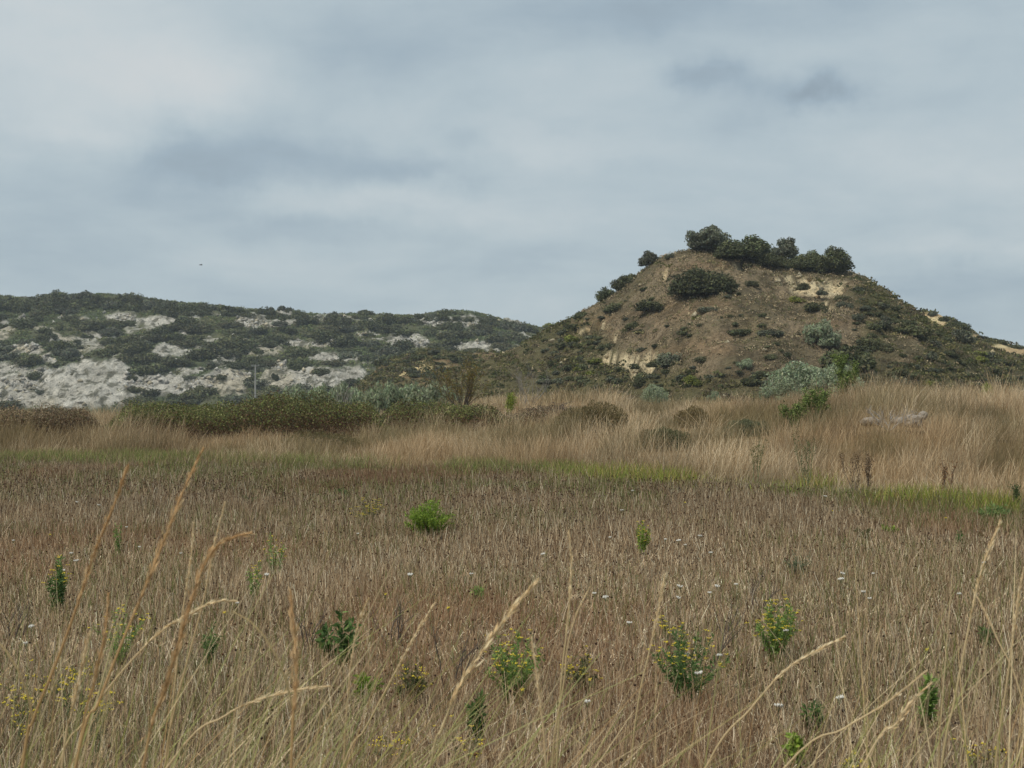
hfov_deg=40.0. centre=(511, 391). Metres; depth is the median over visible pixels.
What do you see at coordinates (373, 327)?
shrub
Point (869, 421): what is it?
boulder
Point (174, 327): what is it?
shrub
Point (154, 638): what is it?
grass stalk
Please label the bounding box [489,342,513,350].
shrub
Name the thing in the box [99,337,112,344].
shrub
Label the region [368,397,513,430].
bramble thicket
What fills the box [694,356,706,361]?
shrub
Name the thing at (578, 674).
wild herb
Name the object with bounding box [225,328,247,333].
shrub
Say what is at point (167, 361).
shrub
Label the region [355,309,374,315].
shrub
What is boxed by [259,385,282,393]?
shrub
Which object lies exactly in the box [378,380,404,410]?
willow bush
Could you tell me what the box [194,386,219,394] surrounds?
shrub
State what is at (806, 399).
sapling
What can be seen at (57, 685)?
yarrow
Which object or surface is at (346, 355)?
shrub
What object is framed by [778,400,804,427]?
sapling
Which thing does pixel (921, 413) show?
boulder
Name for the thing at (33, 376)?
shrub
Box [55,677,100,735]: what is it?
yarrow
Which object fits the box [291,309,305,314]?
shrub
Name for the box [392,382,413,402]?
willow bush
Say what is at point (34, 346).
ridge stones
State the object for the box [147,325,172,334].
shrub
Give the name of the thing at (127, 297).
shrub
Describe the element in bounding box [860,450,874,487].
tall weed
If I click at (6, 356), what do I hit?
shrub
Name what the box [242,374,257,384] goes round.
shrub
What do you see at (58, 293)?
shrub
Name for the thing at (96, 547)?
grass stalk
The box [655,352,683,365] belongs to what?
shrub
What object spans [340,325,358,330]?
shrub
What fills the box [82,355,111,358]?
shrub
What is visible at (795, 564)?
wild herb
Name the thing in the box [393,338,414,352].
shrub
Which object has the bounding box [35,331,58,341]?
shrub
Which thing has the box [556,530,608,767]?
grass stalk
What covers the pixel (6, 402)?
shrub
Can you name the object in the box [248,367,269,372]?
shrub
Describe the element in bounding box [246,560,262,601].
wild herb
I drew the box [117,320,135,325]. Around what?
shrub
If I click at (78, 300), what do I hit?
distant bushes
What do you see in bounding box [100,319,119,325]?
shrub
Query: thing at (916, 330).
shrub
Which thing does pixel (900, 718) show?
grass stalk
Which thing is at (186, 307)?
shrub
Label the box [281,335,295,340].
shrub
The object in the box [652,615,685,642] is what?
yarrow
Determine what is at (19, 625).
dry twig
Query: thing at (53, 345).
shrub
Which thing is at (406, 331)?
shrub
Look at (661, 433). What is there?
dome shrub
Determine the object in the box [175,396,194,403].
shrub
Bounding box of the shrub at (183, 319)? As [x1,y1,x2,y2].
[173,315,198,326]
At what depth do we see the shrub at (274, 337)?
348.27 m
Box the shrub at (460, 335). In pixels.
[445,332,469,339]
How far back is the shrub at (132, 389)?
309.48 m
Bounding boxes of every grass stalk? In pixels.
[0,464,129,767]
[56,599,237,767]
[61,630,132,767]
[74,447,204,767]
[77,592,111,767]
[142,530,252,767]
[164,501,225,767]
[166,685,332,767]
[167,520,226,763]
[197,586,301,767]
[316,598,368,767]
[342,602,435,767]
[429,577,541,767]
[531,636,546,767]
[551,586,590,767]
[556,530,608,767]
[630,572,671,767]
[705,634,845,767]
[783,670,927,767]
[861,682,932,767]
[940,517,1001,767]
[967,566,1023,767]
[972,589,1023,707]
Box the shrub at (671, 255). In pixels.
[664,253,673,258]
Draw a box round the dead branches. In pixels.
[867,407,917,430]
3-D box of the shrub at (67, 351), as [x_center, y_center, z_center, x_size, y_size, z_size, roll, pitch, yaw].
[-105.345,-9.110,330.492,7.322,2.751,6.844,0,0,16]
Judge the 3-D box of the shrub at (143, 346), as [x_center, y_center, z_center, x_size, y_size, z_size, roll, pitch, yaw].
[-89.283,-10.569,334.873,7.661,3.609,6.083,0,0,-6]
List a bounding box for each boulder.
[860,417,880,425]
[902,414,922,427]
[918,411,927,419]
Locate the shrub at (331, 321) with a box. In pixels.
[320,319,343,324]
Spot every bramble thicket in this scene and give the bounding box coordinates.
[101,386,390,443]
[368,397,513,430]
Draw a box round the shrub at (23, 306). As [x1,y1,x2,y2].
[11,299,35,312]
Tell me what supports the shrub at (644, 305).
on the hill at (720, 363)
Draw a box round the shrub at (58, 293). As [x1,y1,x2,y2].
[49,289,67,297]
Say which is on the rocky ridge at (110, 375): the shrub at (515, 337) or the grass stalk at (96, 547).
the shrub at (515, 337)
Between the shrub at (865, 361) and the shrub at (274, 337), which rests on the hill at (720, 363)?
the shrub at (865, 361)
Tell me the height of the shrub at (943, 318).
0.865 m
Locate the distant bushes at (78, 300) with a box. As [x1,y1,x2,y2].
[0,283,1023,403]
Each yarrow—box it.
[0,659,43,729]
[9,693,37,752]
[10,658,77,723]
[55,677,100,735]
[65,656,112,715]
[80,688,123,759]
[369,731,409,767]
[433,715,485,767]
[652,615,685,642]
[842,751,868,767]
[950,738,1005,767]
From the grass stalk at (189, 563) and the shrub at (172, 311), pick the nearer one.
the grass stalk at (189, 563)
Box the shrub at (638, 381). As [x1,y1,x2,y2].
[632,375,645,386]
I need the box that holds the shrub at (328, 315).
[325,311,341,317]
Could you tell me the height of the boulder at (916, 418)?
0.321 m
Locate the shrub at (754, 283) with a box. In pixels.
[744,280,758,286]
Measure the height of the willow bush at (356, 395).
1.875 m
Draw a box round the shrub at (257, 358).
[242,355,263,361]
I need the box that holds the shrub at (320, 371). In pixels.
[310,368,330,375]
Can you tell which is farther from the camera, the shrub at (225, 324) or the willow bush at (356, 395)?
the shrub at (225, 324)
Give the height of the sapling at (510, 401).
0.976 m
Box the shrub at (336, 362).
[318,359,348,367]
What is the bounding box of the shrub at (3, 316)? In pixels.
[0,313,6,320]
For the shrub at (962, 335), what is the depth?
140.02 m
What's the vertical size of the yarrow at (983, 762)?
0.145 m
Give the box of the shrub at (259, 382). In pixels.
[243,379,269,387]
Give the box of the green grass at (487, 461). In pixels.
[0,445,1023,524]
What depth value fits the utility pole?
261.89 m
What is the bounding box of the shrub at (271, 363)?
[260,359,278,366]
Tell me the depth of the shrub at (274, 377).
317.49 m
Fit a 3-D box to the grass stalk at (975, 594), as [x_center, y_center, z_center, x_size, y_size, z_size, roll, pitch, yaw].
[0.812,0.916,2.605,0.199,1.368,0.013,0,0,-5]
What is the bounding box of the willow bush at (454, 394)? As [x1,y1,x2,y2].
[441,386,464,405]
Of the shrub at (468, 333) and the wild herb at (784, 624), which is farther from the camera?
the shrub at (468, 333)
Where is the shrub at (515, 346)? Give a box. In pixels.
[498,343,517,348]
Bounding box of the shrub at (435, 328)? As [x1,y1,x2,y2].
[428,326,444,330]
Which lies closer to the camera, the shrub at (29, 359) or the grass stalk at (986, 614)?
the grass stalk at (986, 614)
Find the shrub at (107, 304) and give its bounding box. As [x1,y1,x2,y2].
[101,299,120,308]
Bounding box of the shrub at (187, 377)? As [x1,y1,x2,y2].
[182,375,198,380]
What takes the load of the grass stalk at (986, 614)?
on the ground at (362, 648)
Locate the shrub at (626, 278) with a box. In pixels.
[617,273,636,283]
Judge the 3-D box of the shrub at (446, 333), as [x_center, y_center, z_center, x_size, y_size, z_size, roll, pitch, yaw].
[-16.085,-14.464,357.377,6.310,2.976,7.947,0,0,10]
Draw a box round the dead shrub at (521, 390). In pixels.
[506,360,557,406]
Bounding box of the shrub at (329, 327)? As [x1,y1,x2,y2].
[315,324,340,333]
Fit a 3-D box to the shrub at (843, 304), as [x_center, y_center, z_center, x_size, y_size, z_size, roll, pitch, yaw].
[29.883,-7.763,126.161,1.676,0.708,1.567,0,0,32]
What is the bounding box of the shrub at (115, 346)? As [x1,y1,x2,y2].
[104,343,126,349]
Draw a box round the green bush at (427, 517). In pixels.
[404,497,453,536]
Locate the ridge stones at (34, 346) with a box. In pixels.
[0,304,500,406]
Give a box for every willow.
[759,358,834,396]
[759,376,804,403]
[808,362,863,398]
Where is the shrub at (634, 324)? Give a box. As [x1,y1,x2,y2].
[624,321,638,328]
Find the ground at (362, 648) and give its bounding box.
[0,400,1023,767]
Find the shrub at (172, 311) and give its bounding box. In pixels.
[162,305,183,317]
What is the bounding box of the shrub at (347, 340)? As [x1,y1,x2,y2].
[328,333,359,347]
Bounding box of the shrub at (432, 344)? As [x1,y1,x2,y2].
[425,342,440,347]
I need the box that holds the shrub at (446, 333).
[435,329,460,339]
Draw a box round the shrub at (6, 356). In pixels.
[0,351,16,360]
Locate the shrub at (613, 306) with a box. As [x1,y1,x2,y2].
[602,303,622,311]
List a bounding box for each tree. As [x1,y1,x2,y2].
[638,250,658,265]
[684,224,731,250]
[712,250,741,258]
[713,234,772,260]
[749,252,788,267]
[770,237,798,258]
[781,259,805,269]
[787,249,821,267]
[803,245,855,272]
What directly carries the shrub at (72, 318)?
on the rocky ridge at (110, 375)
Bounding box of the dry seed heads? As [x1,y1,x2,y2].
[0,468,1023,767]
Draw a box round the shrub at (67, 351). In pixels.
[49,347,80,357]
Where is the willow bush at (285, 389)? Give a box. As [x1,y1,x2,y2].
[275,386,296,418]
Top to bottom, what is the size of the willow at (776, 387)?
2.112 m
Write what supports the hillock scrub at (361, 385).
on the hillock
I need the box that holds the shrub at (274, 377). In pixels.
[271,373,278,380]
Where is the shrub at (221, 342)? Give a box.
[210,336,244,348]
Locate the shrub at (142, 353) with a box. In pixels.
[137,351,158,357]
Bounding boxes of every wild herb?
[41,555,71,613]
[87,604,150,664]
[113,524,122,553]
[201,622,222,668]
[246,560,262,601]
[263,532,286,577]
[314,622,336,662]
[330,605,361,664]
[349,497,381,521]
[352,672,384,704]
[391,660,432,706]
[463,688,488,741]
[470,585,485,602]
[484,628,546,703]
[560,646,602,698]
[635,520,650,554]
[647,622,730,703]
[744,595,803,664]
[781,732,807,767]
[784,550,813,575]
[799,697,826,736]
[853,528,872,538]
[881,523,898,534]
[917,672,939,728]
[955,529,963,546]
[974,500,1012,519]
[977,625,996,644]
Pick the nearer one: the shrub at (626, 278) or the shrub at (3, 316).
the shrub at (626, 278)
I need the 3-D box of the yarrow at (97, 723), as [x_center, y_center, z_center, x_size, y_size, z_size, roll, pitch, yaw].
[-1.798,1.427,6.093,0.119,0.340,0.271,0,0,20]
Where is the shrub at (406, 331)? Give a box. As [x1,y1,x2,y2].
[391,327,421,335]
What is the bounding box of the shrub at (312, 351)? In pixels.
[299,347,319,356]
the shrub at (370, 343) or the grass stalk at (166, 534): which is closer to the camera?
the grass stalk at (166, 534)
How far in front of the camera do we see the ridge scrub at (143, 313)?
354.24 m
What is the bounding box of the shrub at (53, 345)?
[44,341,60,349]
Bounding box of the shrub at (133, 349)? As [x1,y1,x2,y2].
[114,345,140,354]
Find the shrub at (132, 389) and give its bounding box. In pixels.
[126,386,142,392]
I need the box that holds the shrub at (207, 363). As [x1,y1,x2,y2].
[205,359,224,365]
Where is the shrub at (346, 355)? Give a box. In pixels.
[335,350,361,359]
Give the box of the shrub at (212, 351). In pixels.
[186,343,227,360]
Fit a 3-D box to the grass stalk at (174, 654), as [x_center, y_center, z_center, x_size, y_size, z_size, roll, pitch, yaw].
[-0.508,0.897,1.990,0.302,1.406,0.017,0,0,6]
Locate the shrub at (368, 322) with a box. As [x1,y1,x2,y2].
[358,319,387,326]
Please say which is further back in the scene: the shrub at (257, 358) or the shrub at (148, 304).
the shrub at (148, 304)
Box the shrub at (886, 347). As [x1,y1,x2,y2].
[878,343,894,351]
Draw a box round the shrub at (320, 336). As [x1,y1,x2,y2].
[311,329,337,342]
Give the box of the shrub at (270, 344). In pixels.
[259,340,280,347]
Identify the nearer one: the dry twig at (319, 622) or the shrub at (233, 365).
the dry twig at (319, 622)
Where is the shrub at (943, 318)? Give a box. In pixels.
[938,316,950,320]
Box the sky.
[0,0,1023,345]
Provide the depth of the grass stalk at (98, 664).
2.00 m
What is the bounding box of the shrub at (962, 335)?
[949,329,974,342]
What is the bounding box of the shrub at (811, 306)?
[803,302,828,312]
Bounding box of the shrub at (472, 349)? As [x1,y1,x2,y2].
[461,347,480,352]
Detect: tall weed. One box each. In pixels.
[750,435,769,481]
[792,424,815,491]
[838,449,862,492]
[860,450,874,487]
[940,458,957,492]
[1009,482,1021,502]
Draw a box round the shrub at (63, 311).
[53,307,80,314]
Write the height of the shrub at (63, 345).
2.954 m
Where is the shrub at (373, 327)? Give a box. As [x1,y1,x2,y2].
[357,324,381,331]
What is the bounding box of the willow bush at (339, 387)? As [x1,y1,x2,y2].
[330,380,353,404]
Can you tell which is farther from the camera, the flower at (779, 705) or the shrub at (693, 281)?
the shrub at (693, 281)
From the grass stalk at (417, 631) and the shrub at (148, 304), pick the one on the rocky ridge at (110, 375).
the shrub at (148, 304)
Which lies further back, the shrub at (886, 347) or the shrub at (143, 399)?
the shrub at (143, 399)
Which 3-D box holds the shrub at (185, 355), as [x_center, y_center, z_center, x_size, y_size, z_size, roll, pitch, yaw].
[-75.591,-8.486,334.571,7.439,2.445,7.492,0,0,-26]
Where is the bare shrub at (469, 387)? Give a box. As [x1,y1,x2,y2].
[421,352,490,406]
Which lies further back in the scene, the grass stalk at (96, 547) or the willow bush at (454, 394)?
the willow bush at (454, 394)
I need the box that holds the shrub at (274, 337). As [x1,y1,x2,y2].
[258,333,291,344]
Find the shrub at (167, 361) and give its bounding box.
[158,356,176,367]
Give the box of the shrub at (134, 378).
[126,376,137,380]
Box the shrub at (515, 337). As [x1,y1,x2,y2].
[501,332,528,342]
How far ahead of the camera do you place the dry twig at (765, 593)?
10.14 m
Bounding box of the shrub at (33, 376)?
[25,371,43,379]
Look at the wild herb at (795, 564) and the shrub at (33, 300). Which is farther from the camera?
the shrub at (33, 300)
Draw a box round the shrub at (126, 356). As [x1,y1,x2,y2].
[114,351,147,363]
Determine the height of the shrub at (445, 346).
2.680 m
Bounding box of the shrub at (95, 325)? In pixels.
[76,320,106,329]
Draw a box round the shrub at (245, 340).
[223,335,249,342]
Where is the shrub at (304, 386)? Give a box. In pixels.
[285,383,313,393]
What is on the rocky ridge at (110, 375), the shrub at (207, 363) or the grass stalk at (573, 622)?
the shrub at (207, 363)
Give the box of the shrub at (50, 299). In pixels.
[44,295,65,302]
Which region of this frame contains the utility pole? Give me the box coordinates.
[254,364,255,406]
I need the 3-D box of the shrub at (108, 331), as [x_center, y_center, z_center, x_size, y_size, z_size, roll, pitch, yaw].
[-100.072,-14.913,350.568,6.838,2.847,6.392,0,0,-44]
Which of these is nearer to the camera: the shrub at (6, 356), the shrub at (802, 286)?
the shrub at (802, 286)
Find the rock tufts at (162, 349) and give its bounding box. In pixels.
[2,314,478,403]
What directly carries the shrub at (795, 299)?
on the hill at (720, 363)
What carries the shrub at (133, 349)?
on the rocky ridge at (110, 375)
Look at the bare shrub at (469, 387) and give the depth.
54.91 m
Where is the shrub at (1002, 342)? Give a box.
[998,339,1008,344]
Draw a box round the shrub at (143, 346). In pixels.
[121,340,152,352]
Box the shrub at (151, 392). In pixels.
[140,388,160,396]
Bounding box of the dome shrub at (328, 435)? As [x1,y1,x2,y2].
[280,428,361,452]
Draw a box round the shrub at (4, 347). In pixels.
[0,343,14,352]
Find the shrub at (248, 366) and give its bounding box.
[242,361,270,369]
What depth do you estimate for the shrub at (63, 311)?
364.07 m
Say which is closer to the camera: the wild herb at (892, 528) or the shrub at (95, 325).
the wild herb at (892, 528)
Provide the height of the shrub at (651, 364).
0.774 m
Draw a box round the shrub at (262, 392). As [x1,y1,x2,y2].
[252,390,279,398]
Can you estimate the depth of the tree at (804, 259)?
140.54 m
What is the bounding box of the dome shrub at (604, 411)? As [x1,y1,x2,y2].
[552,399,630,439]
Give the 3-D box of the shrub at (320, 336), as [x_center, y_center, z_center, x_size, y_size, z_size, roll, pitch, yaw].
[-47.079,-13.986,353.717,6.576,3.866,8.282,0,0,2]
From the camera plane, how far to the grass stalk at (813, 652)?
2.68 m
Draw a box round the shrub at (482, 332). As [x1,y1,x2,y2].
[469,329,492,335]
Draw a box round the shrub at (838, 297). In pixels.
[833,295,852,300]
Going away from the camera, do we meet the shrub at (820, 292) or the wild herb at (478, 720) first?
the wild herb at (478, 720)
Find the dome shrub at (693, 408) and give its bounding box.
[672,404,712,426]
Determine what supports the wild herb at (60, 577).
on the ground at (362, 648)
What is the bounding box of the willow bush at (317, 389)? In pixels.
[308,384,320,401]
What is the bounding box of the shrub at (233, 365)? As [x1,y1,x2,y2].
[223,362,246,368]
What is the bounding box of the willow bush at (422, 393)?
[405,381,430,411]
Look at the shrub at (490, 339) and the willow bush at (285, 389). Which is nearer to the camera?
the willow bush at (285, 389)
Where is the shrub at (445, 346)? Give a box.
[428,343,458,350]
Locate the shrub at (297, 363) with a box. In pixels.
[285,357,315,370]
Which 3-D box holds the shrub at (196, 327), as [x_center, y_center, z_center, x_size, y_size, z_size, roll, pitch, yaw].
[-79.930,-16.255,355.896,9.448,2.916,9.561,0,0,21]
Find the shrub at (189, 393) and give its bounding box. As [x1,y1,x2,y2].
[179,388,207,398]
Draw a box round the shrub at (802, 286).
[795,282,810,290]
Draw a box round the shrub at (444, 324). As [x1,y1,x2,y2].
[435,320,459,328]
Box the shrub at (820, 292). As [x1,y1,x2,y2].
[816,289,827,294]
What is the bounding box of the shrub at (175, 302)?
[165,300,180,305]
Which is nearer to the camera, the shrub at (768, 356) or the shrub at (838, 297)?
the shrub at (768, 356)
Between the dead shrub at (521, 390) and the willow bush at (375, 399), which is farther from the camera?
the willow bush at (375, 399)
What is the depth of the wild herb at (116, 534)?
13.63 m
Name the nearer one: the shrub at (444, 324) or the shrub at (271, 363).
the shrub at (271, 363)
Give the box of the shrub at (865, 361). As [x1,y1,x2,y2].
[818,344,877,371]
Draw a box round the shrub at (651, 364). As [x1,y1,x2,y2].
[646,359,659,367]
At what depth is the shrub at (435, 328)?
362.44 m
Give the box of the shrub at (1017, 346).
[1007,345,1023,348]
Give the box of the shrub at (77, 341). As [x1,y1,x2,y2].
[73,339,81,343]
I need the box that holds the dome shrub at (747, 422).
[719,418,770,436]
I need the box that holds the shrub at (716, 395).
[706,391,721,402]
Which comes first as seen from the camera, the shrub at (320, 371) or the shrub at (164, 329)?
the shrub at (320, 371)
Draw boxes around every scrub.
[0,292,543,414]
[347,347,511,395]
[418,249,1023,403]
[918,308,1023,357]
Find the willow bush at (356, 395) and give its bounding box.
[348,386,363,409]
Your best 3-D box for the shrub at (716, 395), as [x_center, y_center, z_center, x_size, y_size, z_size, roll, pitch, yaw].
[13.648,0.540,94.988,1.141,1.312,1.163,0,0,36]
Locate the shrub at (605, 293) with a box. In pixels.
[594,286,613,301]
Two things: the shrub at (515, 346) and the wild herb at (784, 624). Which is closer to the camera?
the wild herb at (784, 624)
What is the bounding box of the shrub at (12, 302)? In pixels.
[8,298,29,307]
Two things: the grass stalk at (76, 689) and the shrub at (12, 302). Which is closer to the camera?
the grass stalk at (76, 689)
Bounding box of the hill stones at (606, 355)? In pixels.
[432,265,1015,395]
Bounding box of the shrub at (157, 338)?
[147,333,174,342]
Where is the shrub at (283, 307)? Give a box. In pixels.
[277,305,294,312]
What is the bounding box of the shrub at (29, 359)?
[10,353,42,365]
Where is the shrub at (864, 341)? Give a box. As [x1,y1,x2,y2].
[854,336,882,346]
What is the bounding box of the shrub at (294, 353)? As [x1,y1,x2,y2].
[289,349,308,356]
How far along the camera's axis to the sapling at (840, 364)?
45.86 m
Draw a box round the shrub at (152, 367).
[127,362,165,376]
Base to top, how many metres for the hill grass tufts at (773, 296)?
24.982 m
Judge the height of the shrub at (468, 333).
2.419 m
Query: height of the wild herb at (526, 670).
0.401 m
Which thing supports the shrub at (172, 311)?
on the rocky ridge at (110, 375)
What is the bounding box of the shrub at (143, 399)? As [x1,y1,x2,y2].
[122,395,152,405]
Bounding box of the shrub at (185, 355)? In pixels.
[180,351,197,360]
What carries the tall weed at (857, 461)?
on the ground at (362, 648)
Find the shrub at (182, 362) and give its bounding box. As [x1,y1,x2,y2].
[170,357,195,367]
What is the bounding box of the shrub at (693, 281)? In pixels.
[665,267,737,295]
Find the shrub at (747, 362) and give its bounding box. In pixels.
[735,358,752,368]
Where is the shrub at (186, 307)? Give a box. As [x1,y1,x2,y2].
[177,302,194,310]
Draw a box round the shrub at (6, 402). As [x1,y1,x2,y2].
[0,400,24,407]
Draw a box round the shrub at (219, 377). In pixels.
[215,374,226,379]
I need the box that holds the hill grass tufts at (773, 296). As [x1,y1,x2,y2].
[420,247,1023,403]
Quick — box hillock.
[359,350,495,393]
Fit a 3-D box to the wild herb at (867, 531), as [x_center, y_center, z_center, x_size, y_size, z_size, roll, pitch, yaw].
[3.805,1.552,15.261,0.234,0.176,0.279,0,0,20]
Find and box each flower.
[495,661,498,696]
[584,699,590,746]
[695,671,702,698]
[774,703,782,743]
[836,695,843,744]
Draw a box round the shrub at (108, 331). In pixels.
[98,326,126,336]
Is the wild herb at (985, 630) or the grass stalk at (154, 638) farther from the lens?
the wild herb at (985, 630)
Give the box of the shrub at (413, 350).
[405,347,419,353]
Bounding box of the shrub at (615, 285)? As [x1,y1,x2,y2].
[609,279,627,290]
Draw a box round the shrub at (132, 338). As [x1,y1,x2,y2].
[122,334,152,342]
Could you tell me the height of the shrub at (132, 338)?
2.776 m
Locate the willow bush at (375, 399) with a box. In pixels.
[362,381,388,413]
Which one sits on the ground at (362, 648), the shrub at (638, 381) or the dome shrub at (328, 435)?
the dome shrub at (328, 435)
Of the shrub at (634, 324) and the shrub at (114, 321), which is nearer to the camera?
the shrub at (634, 324)
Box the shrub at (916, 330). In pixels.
[902,322,934,335]
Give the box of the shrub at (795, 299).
[788,296,805,301]
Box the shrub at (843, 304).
[835,301,854,307]
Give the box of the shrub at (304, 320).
[292,315,320,326]
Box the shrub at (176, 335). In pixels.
[161,332,185,339]
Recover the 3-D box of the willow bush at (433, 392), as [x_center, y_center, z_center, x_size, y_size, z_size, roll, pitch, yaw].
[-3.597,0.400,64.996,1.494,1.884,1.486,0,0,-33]
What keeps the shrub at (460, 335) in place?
on the rocky ridge at (110, 375)
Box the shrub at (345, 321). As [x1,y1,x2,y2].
[322,317,354,331]
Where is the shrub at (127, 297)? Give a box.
[122,292,143,302]
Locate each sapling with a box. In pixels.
[503,392,517,412]
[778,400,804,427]
[798,387,831,419]
[830,351,859,394]
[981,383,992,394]
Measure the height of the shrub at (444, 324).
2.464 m
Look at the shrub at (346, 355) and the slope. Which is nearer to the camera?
the slope
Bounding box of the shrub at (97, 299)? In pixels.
[90,296,110,306]
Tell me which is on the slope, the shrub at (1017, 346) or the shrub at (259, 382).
the shrub at (1017, 346)
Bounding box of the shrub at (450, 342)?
[442,338,468,345]
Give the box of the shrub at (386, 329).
[377,324,404,333]
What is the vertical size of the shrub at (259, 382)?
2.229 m
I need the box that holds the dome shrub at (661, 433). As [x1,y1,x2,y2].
[635,426,693,450]
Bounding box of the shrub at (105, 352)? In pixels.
[91,348,117,356]
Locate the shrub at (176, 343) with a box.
[165,338,195,347]
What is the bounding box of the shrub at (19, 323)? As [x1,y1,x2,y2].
[10,316,37,329]
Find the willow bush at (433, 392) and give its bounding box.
[423,381,448,404]
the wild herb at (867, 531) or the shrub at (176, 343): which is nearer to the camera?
the wild herb at (867, 531)
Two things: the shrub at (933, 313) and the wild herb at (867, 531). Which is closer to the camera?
the wild herb at (867, 531)
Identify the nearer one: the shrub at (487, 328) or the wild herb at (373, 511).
the wild herb at (373, 511)
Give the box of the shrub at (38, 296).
[34,294,54,300]
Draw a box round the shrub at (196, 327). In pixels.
[181,322,216,331]
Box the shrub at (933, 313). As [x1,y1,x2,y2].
[927,311,937,315]
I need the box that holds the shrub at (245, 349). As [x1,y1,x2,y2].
[220,345,251,353]
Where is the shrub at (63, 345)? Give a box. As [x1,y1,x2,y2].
[44,340,76,350]
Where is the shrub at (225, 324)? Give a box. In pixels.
[214,321,246,328]
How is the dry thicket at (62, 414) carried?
on the ground at (362, 648)
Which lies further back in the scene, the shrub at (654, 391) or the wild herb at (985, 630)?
the shrub at (654, 391)
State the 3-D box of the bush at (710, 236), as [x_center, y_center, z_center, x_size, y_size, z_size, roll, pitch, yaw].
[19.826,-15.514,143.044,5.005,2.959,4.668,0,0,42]
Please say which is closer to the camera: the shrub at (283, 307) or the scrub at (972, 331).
the scrub at (972, 331)
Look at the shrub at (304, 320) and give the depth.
366.28 m
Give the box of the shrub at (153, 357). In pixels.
[144,352,162,363]
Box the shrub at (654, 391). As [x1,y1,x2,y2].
[640,384,668,405]
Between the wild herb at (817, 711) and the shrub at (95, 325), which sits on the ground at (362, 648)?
the wild herb at (817, 711)
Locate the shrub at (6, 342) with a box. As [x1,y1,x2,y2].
[0,340,13,344]
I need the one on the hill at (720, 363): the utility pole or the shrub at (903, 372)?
the shrub at (903, 372)
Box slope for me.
[920,312,1023,354]
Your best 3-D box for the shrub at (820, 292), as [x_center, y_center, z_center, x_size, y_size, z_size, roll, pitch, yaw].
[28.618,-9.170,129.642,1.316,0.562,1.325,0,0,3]
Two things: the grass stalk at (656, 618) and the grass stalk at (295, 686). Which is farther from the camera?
the grass stalk at (656, 618)
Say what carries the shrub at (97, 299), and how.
on the rocky ridge at (110, 375)
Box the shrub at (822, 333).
[802,318,842,346]
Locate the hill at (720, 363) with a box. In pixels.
[428,248,1023,404]
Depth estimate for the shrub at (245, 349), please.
340.83 m
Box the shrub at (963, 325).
[954,322,971,329]
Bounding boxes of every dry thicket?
[0,399,107,436]
[502,401,579,426]
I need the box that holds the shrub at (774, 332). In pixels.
[756,329,785,334]
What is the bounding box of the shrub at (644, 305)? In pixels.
[634,299,664,311]
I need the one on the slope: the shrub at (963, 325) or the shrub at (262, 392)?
the shrub at (963, 325)
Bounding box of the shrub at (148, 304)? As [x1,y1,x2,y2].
[141,299,158,310]
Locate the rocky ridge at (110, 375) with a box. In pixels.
[0,294,540,411]
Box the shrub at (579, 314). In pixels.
[572,311,587,319]
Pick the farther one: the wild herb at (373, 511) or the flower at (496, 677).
the wild herb at (373, 511)
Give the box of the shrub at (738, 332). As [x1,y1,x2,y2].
[727,328,751,334]
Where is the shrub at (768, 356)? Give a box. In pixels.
[763,354,777,358]
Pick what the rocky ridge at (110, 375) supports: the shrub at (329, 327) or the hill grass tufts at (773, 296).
the shrub at (329, 327)
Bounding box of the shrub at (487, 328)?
[469,324,494,332]
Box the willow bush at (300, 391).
[290,384,311,408]
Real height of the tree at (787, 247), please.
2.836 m
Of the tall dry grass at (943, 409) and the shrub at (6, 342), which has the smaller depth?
the tall dry grass at (943, 409)
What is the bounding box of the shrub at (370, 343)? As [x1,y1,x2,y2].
[354,340,380,347]
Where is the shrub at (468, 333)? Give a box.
[460,329,480,337]
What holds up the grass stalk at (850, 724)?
on the ground at (362, 648)
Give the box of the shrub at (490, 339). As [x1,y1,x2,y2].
[484,335,511,343]
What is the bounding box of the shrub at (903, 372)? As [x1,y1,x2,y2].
[886,369,910,378]
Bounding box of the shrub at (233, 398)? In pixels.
[222,394,247,404]
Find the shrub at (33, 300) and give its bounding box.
[26,299,37,304]
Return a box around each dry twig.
[0,596,34,644]
[294,601,331,651]
[370,596,417,648]
[425,623,484,692]
[706,589,750,676]
[749,568,780,611]
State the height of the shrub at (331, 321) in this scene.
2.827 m
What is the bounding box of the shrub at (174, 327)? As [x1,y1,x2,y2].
[166,323,182,331]
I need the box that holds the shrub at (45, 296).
[40,292,61,302]
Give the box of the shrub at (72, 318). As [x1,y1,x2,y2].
[59,315,80,321]
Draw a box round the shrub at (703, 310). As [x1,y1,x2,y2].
[697,306,720,312]
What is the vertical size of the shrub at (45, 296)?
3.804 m
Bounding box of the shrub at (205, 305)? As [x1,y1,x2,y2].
[198,302,216,309]
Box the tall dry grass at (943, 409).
[0,358,1023,501]
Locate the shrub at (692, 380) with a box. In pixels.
[682,375,701,385]
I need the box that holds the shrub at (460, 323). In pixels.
[455,321,466,325]
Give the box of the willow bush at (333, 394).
[314,383,336,418]
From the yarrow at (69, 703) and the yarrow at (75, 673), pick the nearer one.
the yarrow at (69, 703)

